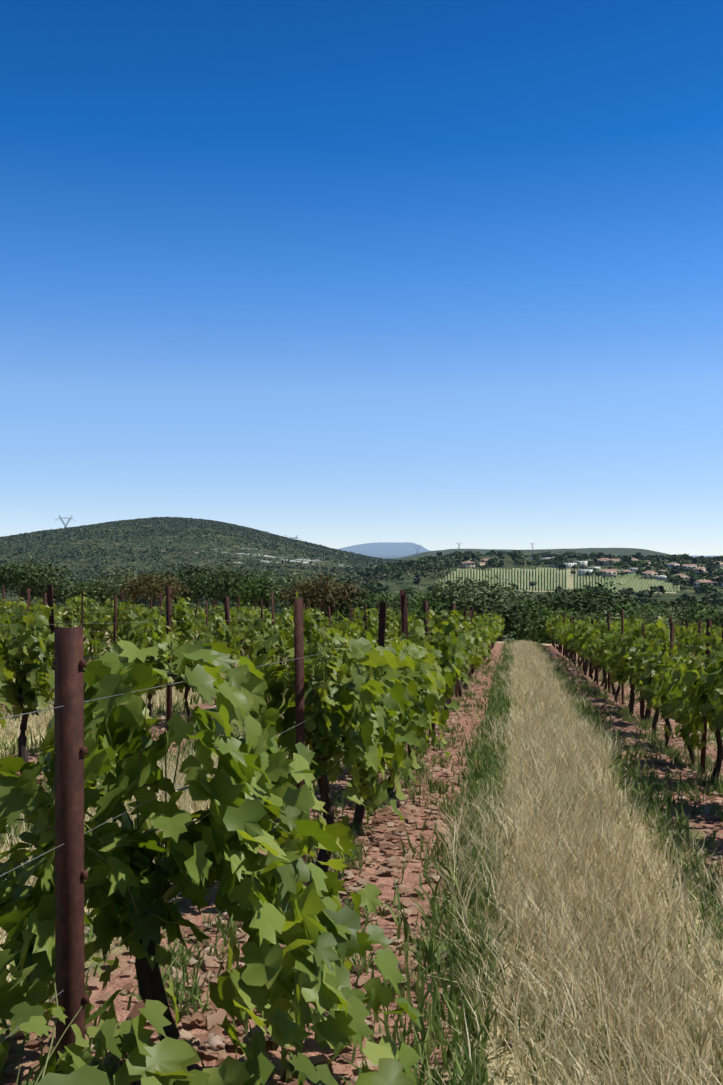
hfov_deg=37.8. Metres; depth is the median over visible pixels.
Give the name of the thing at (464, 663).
vine
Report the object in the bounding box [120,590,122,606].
post
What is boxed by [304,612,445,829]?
vine
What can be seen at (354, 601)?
oak tree
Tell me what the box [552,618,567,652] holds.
vine
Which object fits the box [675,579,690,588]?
oak tree
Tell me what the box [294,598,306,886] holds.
post
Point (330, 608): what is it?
post
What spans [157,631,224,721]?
vine
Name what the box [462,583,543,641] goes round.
olive tree
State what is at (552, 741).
dry grass
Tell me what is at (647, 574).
village house
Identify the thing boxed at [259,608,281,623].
vine
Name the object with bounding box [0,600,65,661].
vine
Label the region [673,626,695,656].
vine
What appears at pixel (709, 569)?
oak tree
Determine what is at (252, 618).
vine
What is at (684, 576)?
village house
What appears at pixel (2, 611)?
vine
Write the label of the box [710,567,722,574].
olive tree
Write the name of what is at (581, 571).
village house
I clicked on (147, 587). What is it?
russet tree
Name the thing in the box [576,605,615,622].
olive tree
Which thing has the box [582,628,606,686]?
vine
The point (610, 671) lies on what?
vine
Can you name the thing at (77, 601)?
vine
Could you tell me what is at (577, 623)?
vine
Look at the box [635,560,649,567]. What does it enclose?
village house
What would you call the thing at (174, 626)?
vine
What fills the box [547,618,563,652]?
vine
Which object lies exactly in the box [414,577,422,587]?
oak tree
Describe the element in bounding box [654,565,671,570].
oak tree
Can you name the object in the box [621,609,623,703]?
post
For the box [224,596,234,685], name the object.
post
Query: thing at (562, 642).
vine
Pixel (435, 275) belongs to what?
sky
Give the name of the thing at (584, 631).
vine
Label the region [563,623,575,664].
vine
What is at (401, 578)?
olive tree
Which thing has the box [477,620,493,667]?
vine
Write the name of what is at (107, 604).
vine
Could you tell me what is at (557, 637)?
vine
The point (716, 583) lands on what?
village house
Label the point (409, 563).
oak tree
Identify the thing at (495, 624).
vine
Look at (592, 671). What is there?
vine
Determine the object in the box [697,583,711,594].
lime tree
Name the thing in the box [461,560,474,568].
village house
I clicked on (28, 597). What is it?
post
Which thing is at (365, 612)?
post
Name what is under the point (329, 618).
post
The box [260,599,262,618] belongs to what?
post
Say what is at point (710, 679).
vine
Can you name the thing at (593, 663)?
vine
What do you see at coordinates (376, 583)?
olive tree
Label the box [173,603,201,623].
vine
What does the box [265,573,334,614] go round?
olive tree
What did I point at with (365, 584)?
oak tree
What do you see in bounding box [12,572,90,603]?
olive tree
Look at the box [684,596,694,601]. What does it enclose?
oak tree
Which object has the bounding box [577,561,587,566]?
village house
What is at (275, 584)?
olive tree
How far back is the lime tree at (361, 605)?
93.17 m
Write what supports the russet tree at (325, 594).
on the terrain ground at (388, 926)
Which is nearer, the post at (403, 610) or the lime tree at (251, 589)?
the post at (403, 610)
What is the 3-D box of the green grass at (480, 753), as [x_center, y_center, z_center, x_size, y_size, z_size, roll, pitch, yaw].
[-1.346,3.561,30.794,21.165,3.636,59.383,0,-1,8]
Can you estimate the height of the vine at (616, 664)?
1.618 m
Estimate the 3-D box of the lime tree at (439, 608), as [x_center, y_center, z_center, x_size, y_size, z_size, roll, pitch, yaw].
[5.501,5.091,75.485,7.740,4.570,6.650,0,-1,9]
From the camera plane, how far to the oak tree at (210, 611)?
142.82 m
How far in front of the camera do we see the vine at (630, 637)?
16.30 m
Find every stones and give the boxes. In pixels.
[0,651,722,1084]
[2,656,722,1084]
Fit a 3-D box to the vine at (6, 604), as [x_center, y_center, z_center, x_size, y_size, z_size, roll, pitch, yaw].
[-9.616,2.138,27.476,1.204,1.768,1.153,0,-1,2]
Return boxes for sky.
[0,0,722,555]
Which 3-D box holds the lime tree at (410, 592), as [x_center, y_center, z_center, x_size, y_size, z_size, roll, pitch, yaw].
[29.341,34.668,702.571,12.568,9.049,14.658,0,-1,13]
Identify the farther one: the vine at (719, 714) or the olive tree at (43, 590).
the olive tree at (43, 590)
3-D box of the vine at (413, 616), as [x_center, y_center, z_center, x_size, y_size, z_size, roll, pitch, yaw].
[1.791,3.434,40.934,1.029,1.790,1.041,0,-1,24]
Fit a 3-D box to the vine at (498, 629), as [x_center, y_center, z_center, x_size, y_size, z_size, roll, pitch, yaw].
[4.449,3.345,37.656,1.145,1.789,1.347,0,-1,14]
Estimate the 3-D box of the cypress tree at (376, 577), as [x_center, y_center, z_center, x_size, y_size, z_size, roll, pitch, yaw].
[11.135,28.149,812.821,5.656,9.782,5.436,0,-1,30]
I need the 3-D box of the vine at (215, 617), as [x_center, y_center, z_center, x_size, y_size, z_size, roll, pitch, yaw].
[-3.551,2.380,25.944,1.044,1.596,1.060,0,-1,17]
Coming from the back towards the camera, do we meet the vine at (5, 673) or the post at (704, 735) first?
the post at (704, 735)
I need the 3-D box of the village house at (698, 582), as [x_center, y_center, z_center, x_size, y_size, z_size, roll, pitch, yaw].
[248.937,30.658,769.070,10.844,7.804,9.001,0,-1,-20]
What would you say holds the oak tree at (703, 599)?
on the terrain ground at (388, 926)
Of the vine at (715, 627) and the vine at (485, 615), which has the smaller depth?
the vine at (485, 615)
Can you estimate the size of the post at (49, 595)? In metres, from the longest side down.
2.341 x 0.066 x 0.056 m
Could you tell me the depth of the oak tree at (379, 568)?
986.88 m
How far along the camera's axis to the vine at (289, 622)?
19.35 m
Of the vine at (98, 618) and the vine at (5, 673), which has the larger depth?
the vine at (98, 618)
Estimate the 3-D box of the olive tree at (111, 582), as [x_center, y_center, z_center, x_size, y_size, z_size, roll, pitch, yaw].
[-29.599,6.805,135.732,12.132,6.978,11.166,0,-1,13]
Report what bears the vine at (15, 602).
on the terrain ground at (388, 926)
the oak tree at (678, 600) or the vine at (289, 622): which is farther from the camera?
the oak tree at (678, 600)
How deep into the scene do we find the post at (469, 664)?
25.54 m
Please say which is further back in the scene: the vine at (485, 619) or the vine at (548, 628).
the vine at (548, 628)
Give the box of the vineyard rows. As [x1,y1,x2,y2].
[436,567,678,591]
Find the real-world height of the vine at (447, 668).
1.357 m
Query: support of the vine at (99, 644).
on the terrain ground at (388, 926)
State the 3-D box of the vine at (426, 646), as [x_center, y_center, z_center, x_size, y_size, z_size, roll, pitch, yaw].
[0.365,1.644,10.559,0.788,1.506,1.094,0,-1,18]
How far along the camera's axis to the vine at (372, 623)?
29.41 m
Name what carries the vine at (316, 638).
on the terrain ground at (388, 926)
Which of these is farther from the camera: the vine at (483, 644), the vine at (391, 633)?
the vine at (391, 633)
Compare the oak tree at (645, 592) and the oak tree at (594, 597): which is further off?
the oak tree at (645, 592)
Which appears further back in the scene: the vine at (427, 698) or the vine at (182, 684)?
the vine at (182, 684)
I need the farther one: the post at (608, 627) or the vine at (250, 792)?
the post at (608, 627)
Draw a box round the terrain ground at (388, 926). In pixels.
[0,518,722,1084]
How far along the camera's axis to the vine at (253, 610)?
41.97 m
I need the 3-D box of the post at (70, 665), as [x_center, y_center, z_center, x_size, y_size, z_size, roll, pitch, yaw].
[-0.724,1.261,2.638,0.066,2.099,0.056,0,0,-43]
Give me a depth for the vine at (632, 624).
44.33 m
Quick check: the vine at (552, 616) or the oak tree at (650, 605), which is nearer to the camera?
the vine at (552, 616)
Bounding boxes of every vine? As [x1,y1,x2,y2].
[0,593,20,614]
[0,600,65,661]
[0,602,36,627]
[0,602,67,773]
[0,638,422,1084]
[0,661,14,729]
[0,982,209,1084]
[2,596,26,613]
[24,596,64,626]
[54,605,78,627]
[61,592,98,628]
[78,606,110,649]
[83,626,143,662]
[94,598,156,649]
[95,599,130,633]
[120,599,145,615]
[120,618,184,731]
[125,601,180,661]
[151,592,198,666]
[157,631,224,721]
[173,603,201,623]
[188,614,242,694]
[192,605,213,637]
[196,608,234,642]
[211,605,251,642]
[224,592,437,872]
[230,600,262,655]
[232,618,288,665]
[244,604,263,626]
[254,604,307,691]
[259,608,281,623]
[276,602,323,657]
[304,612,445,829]
[311,605,327,627]
[312,625,335,661]
[323,609,359,647]
[332,627,460,795]
[337,617,363,639]
[348,607,378,645]
[363,615,392,647]
[364,607,394,639]
[374,632,442,770]
[386,623,395,644]
[387,618,400,644]
[389,614,401,641]
[391,607,412,643]
[391,611,416,631]
[391,632,467,725]
[401,612,470,737]
[410,608,472,709]
[416,645,451,753]
[429,624,487,703]
[458,621,481,696]
[462,606,494,669]
[463,615,489,689]
[465,644,482,672]
[468,614,502,645]
[471,631,492,673]
[473,612,494,632]
[473,615,494,643]
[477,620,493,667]
[479,615,501,659]
[485,609,502,628]
[544,623,554,647]
[545,612,561,643]
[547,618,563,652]
[548,613,569,645]
[548,617,569,651]
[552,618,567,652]
[553,616,569,655]
[554,624,568,657]
[554,625,568,657]
[558,621,573,663]
[558,628,570,661]
[560,626,582,667]
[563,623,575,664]
[566,615,597,674]
[567,614,593,671]
[567,637,584,665]
[568,616,614,682]
[577,630,594,679]
[578,612,631,694]
[581,630,625,701]
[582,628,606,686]
[582,637,606,690]
[602,627,650,715]
[603,641,632,708]
[621,614,685,721]
[623,637,681,733]
[623,642,697,748]
[625,616,648,628]
[644,619,668,638]
[650,664,712,765]
[654,627,722,782]
[666,642,722,732]
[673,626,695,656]
[676,622,705,655]
[688,622,705,638]
[689,629,721,664]
[711,624,720,647]
[715,705,722,721]
[717,628,722,644]
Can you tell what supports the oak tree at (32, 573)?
on the terrain ground at (388, 926)
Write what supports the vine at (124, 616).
on the terrain ground at (388, 926)
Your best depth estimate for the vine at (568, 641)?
33.63 m
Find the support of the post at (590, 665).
on the terrain ground at (388, 926)
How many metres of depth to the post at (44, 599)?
16.60 m
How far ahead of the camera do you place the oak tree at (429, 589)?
734.90 m
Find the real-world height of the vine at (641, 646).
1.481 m
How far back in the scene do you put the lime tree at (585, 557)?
1128.55 m
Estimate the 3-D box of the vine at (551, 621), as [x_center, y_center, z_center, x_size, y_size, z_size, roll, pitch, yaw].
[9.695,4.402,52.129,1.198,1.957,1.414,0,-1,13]
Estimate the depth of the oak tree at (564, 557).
1089.90 m
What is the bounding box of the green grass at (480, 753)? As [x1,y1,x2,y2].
[0,637,722,1084]
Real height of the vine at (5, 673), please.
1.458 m
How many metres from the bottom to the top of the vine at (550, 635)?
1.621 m
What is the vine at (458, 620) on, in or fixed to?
on the terrain ground at (388, 926)
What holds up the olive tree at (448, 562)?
on the terrain ground at (388, 926)
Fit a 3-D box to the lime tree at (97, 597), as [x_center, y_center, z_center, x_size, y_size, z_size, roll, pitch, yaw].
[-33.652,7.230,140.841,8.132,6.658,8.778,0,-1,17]
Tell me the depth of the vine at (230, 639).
15.05 m
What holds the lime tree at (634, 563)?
on the terrain ground at (388, 926)
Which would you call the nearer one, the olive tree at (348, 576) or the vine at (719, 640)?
the vine at (719, 640)
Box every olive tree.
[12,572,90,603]
[75,568,174,604]
[245,573,316,612]
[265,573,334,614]
[341,574,352,579]
[343,566,353,571]
[348,572,359,577]
[371,582,384,587]
[397,575,406,583]
[414,578,525,618]
[443,560,454,565]
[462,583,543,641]
[518,559,526,566]
[534,559,544,562]
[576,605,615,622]
[605,602,675,627]
[617,571,626,576]
[637,605,691,622]
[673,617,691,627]
[705,590,722,602]
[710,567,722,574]
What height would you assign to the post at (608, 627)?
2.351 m
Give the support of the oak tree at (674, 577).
on the terrain ground at (388, 926)
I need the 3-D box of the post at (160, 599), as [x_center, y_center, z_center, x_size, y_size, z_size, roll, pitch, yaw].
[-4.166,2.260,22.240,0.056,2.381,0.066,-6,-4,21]
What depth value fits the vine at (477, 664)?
23.36 m
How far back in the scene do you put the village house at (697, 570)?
926.62 m
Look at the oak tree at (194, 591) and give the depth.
117.75 m
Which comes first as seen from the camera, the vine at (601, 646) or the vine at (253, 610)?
the vine at (601, 646)
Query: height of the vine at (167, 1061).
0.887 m
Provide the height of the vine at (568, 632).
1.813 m
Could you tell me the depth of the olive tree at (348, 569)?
1253.25 m
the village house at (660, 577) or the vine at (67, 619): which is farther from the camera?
the village house at (660, 577)
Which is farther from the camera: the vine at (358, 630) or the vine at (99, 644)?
the vine at (358, 630)
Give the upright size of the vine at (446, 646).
1.724 m
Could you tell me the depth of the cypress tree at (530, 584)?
751.56 m
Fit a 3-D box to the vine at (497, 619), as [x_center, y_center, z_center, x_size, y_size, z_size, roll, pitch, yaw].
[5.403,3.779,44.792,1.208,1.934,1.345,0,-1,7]
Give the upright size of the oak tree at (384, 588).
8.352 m
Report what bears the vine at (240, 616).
on the terrain ground at (388, 926)
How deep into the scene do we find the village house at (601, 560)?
1060.63 m
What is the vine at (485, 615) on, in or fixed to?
on the terrain ground at (388, 926)
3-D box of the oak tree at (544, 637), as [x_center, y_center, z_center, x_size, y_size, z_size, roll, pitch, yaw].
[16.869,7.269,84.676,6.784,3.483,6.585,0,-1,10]
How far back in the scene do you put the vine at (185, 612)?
22.63 m
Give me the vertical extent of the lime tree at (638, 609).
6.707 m
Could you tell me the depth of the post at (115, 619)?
19.41 m
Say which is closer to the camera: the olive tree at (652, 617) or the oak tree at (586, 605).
the olive tree at (652, 617)
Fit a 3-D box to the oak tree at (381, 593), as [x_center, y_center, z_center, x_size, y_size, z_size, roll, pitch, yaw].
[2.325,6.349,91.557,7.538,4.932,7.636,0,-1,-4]
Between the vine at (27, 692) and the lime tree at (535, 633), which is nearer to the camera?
the vine at (27, 692)
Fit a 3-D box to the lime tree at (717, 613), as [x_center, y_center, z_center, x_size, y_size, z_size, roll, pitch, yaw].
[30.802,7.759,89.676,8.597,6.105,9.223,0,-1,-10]
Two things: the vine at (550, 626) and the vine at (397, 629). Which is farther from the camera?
the vine at (550, 626)
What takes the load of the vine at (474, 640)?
on the terrain ground at (388, 926)
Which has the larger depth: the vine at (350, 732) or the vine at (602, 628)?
the vine at (602, 628)
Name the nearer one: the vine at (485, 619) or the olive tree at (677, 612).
the vine at (485, 619)
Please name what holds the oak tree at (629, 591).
on the terrain ground at (388, 926)
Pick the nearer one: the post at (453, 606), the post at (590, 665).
the post at (453, 606)
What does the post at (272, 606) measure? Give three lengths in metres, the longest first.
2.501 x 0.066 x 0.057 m
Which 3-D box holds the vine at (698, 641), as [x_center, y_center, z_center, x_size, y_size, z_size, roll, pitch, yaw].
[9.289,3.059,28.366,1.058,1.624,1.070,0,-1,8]
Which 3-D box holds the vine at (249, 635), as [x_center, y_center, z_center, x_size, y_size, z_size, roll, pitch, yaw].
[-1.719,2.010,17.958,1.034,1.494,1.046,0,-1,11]
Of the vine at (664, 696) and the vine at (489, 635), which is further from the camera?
the vine at (489, 635)
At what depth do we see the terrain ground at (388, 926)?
8.64 m
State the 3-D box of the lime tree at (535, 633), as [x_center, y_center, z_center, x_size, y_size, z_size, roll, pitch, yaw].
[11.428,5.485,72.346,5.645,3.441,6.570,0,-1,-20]
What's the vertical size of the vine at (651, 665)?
1.447 m
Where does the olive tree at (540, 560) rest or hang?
on the terrain ground at (388, 926)
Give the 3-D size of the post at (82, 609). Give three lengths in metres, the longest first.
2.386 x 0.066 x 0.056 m
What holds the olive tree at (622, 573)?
on the terrain ground at (388, 926)
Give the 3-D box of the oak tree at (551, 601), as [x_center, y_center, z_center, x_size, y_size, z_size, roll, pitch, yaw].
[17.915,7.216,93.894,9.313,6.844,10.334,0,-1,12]
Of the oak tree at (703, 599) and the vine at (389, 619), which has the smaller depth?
the vine at (389, 619)
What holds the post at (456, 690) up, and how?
on the terrain ground at (388, 926)
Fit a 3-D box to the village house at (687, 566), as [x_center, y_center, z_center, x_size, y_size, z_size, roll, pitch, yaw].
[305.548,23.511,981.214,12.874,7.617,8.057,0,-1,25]
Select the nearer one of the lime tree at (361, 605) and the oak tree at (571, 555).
the lime tree at (361, 605)
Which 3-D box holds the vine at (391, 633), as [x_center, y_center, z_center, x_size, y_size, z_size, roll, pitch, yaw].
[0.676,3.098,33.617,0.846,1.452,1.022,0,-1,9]
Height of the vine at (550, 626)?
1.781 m
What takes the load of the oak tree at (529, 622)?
on the terrain ground at (388, 926)
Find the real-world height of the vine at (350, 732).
1.830 m
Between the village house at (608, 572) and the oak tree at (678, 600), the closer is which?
the oak tree at (678, 600)
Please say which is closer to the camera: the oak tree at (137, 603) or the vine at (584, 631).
the vine at (584, 631)
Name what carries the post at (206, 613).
on the terrain ground at (388, 926)
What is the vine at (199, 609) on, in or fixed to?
on the terrain ground at (388, 926)
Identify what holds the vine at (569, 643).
on the terrain ground at (388, 926)
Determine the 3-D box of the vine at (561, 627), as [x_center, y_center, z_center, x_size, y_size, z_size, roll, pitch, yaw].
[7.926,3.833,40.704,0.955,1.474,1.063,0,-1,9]
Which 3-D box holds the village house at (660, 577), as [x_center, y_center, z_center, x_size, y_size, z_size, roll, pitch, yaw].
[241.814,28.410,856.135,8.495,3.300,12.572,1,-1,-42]
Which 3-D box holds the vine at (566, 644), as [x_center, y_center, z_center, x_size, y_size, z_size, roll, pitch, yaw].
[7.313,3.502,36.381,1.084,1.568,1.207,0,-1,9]
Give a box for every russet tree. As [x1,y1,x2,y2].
[112,569,189,606]
[273,574,363,615]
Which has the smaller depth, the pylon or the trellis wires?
the trellis wires
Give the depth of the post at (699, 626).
29.19 m
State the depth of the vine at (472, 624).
20.31 m
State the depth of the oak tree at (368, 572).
916.86 m
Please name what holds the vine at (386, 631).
on the terrain ground at (388, 926)
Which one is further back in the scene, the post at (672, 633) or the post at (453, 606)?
the post at (453, 606)
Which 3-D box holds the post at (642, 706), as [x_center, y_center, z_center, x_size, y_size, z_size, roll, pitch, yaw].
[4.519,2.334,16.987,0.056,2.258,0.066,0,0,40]
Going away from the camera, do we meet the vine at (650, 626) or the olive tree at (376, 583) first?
the vine at (650, 626)
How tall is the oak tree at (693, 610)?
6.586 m
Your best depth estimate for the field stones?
5.72 m
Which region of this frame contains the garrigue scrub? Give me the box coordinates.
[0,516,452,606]
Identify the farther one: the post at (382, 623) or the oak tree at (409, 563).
the oak tree at (409, 563)
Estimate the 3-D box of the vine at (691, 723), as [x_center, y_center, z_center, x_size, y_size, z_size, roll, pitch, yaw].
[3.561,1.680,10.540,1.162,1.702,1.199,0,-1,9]
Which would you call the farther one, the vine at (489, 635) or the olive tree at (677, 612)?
the olive tree at (677, 612)
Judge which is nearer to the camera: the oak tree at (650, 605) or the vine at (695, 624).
the vine at (695, 624)
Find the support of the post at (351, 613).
on the terrain ground at (388, 926)
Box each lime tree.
[73,572,127,606]
[221,574,293,613]
[343,585,407,617]
[388,565,398,570]
[394,582,486,624]
[398,588,415,598]
[497,598,572,642]
[522,635,543,642]
[579,556,589,559]
[588,588,665,619]
[630,560,641,567]
[676,602,722,625]
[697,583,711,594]
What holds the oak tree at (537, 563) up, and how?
on the terrain ground at (388, 926)
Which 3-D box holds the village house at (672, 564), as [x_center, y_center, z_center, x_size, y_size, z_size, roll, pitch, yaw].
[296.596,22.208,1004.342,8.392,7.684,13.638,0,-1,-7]
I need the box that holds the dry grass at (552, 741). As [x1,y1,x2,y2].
[0,635,722,1084]
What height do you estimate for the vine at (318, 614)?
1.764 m
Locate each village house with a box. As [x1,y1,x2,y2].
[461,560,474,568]
[560,563,576,568]
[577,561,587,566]
[577,569,592,576]
[595,558,612,565]
[601,569,616,577]
[612,558,621,565]
[619,569,633,574]
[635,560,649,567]
[642,570,657,579]
[657,575,666,579]
[666,562,678,569]
[673,574,688,579]
[682,564,696,571]
[693,566,708,574]
[694,579,711,587]
[710,580,721,585]
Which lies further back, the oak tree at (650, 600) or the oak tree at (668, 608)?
the oak tree at (650, 600)
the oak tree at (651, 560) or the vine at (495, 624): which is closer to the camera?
the vine at (495, 624)
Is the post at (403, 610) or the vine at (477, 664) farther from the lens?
the vine at (477, 664)
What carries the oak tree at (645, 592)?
on the terrain ground at (388, 926)
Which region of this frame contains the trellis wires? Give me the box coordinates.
[0,605,717,1042]
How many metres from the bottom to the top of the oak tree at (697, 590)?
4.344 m
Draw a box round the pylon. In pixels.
[58,515,75,527]
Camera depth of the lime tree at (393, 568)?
923.55 m
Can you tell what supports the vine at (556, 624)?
on the terrain ground at (388, 926)
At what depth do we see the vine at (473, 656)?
18.88 m
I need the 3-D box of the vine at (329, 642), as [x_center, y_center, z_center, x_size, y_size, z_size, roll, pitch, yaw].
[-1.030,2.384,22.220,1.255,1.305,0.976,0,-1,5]
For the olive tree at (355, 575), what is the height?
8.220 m
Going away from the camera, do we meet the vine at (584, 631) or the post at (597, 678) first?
the post at (597, 678)
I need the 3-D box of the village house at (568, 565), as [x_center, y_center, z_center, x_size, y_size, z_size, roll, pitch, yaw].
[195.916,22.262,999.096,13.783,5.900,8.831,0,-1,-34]
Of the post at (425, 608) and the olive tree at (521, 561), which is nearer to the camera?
the post at (425, 608)
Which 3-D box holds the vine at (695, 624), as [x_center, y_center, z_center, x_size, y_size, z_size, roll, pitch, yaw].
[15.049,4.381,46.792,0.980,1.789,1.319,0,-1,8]
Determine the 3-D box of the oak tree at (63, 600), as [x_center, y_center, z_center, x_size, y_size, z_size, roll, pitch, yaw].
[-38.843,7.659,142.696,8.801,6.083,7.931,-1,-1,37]
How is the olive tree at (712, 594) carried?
on the terrain ground at (388, 926)
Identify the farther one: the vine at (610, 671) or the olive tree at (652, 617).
the olive tree at (652, 617)
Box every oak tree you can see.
[0,554,78,603]
[42,577,97,606]
[111,599,146,609]
[132,565,204,610]
[170,560,257,613]
[193,564,278,609]
[201,605,220,616]
[317,580,387,617]
[349,587,411,628]
[359,582,370,588]
[364,570,376,575]
[374,565,385,571]
[378,585,390,591]
[405,561,414,565]
[414,577,422,587]
[424,586,439,593]
[486,596,555,640]
[521,586,604,633]
[529,612,590,643]
[532,561,541,566]
[541,583,645,618]
[543,588,625,619]
[558,555,568,560]
[566,553,576,558]
[617,596,671,621]
[624,588,636,596]
[640,589,651,599]
[643,558,655,562]
[647,598,658,603]
[652,584,666,596]
[653,600,711,620]
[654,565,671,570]
[668,575,680,581]
[671,595,721,621]
[673,598,685,602]
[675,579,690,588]
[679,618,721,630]
[680,593,691,598]
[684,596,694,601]
[693,588,702,592]
[696,584,716,591]
[696,596,712,605]
[704,566,716,572]
[710,615,722,625]
[712,576,722,585]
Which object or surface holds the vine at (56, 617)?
on the terrain ground at (388, 926)
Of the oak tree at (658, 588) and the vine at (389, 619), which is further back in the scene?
the oak tree at (658, 588)
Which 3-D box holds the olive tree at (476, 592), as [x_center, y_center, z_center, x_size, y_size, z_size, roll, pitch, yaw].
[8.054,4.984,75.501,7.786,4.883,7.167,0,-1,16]
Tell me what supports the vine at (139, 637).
on the terrain ground at (388, 926)
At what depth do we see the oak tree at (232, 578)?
108.86 m
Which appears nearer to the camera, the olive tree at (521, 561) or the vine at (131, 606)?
the vine at (131, 606)
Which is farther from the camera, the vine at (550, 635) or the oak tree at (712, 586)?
the oak tree at (712, 586)
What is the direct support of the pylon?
on the terrain ground at (388, 926)
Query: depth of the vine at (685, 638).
31.33 m
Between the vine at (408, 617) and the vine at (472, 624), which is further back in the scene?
the vine at (408, 617)
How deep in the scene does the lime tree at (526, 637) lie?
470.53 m
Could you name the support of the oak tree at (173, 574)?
on the terrain ground at (388, 926)
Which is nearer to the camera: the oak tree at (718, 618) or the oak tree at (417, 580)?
the oak tree at (718, 618)
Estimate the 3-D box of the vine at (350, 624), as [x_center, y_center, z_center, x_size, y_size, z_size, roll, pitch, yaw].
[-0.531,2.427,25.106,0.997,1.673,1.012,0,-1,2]
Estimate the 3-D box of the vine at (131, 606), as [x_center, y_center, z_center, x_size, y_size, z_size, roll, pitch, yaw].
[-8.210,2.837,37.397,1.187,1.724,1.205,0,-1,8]
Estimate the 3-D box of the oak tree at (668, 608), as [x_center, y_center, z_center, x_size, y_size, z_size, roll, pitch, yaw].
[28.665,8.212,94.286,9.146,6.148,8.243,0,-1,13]
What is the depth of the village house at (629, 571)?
918.45 m
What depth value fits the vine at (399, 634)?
36.32 m
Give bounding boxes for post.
[27,588,29,614]
[43,593,46,626]
[46,585,54,714]
[54,627,88,1065]
[81,590,83,626]
[113,595,116,643]
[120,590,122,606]
[159,593,162,612]
[166,585,171,730]
[193,599,198,636]
[206,601,207,632]
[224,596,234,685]
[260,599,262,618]
[271,592,274,657]
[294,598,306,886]
[328,606,331,654]
[330,601,331,615]
[350,607,352,620]
[364,604,367,635]
[370,602,385,814]
[399,590,413,756]
[423,601,433,730]
[446,603,455,710]
[455,611,460,696]
[469,610,471,677]
[589,619,593,676]
[596,618,599,684]
[607,613,610,691]
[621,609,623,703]
[640,617,643,720]
[664,623,674,741]
[698,620,701,664]
[700,619,711,773]
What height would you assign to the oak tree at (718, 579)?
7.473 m
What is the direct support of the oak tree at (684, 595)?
on the terrain ground at (388, 926)
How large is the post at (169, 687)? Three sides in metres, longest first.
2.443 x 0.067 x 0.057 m
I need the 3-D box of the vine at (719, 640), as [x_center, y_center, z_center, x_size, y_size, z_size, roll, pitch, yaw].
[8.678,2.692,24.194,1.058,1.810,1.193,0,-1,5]
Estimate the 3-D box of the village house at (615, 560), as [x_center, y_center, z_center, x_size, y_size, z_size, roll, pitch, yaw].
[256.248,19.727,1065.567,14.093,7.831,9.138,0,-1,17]
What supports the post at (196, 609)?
on the terrain ground at (388, 926)

